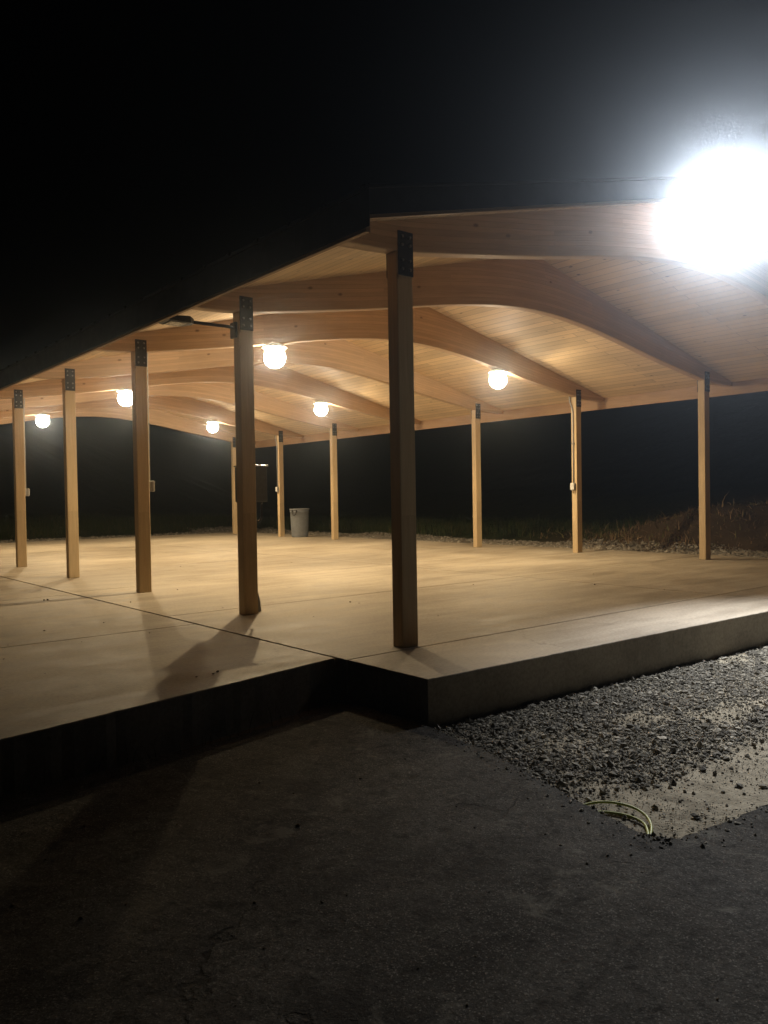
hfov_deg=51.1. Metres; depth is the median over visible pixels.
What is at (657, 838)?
spilled gravel
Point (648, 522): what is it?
dry brush
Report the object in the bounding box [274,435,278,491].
outlet box
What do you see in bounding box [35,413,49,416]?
ceiling lamp
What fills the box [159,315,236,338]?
area light
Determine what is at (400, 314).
pavilion
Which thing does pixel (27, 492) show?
outlet box
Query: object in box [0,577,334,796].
concrete path
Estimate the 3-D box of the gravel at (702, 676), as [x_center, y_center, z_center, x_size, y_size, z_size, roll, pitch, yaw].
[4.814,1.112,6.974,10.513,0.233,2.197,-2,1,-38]
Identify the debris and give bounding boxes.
[4,562,718,1017]
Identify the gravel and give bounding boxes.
[410,725,767,871]
[433,645,767,838]
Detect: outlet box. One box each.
[23,398,29,495]
[147,353,154,491]
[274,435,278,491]
[569,396,575,489]
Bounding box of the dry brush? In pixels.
[530,493,766,547]
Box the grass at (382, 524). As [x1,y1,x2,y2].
[0,509,673,542]
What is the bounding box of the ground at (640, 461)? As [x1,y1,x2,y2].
[0,391,767,838]
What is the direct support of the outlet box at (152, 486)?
attached to the pavilion
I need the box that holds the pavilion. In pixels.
[0,174,767,647]
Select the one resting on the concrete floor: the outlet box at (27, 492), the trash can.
the trash can
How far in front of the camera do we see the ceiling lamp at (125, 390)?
14.84 m
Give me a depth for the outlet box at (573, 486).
14.90 m
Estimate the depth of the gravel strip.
19.07 m
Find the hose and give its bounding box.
[585,801,652,833]
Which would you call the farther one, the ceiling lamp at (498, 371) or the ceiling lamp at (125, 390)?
the ceiling lamp at (125, 390)
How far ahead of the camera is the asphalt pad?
2.75 m
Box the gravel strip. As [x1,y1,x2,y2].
[0,526,767,557]
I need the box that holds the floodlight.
[694,197,758,232]
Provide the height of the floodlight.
0.267 m
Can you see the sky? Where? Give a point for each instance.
(144, 144)
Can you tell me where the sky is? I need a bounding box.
[0,0,767,368]
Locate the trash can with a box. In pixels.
[289,508,309,536]
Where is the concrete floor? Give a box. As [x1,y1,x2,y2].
[0,532,767,727]
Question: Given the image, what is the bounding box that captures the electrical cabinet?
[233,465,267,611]
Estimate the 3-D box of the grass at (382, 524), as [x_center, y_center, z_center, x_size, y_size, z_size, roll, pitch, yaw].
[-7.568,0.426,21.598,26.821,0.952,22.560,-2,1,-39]
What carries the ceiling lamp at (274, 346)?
attached to the pavilion
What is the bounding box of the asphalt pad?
[0,705,767,1023]
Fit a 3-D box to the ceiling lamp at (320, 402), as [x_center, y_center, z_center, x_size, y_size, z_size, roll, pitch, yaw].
[-1.390,-2.278,17.708,0.342,0.323,0.342,-2,1,-39]
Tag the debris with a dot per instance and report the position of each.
(298, 826)
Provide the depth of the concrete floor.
8.06 m
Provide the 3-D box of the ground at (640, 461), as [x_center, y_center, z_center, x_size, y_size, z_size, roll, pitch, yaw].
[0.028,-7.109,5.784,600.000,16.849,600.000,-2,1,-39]
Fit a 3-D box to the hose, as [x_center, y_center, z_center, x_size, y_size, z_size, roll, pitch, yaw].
[1.020,1.317,3.454,0.239,0.049,0.401,-2,1,-39]

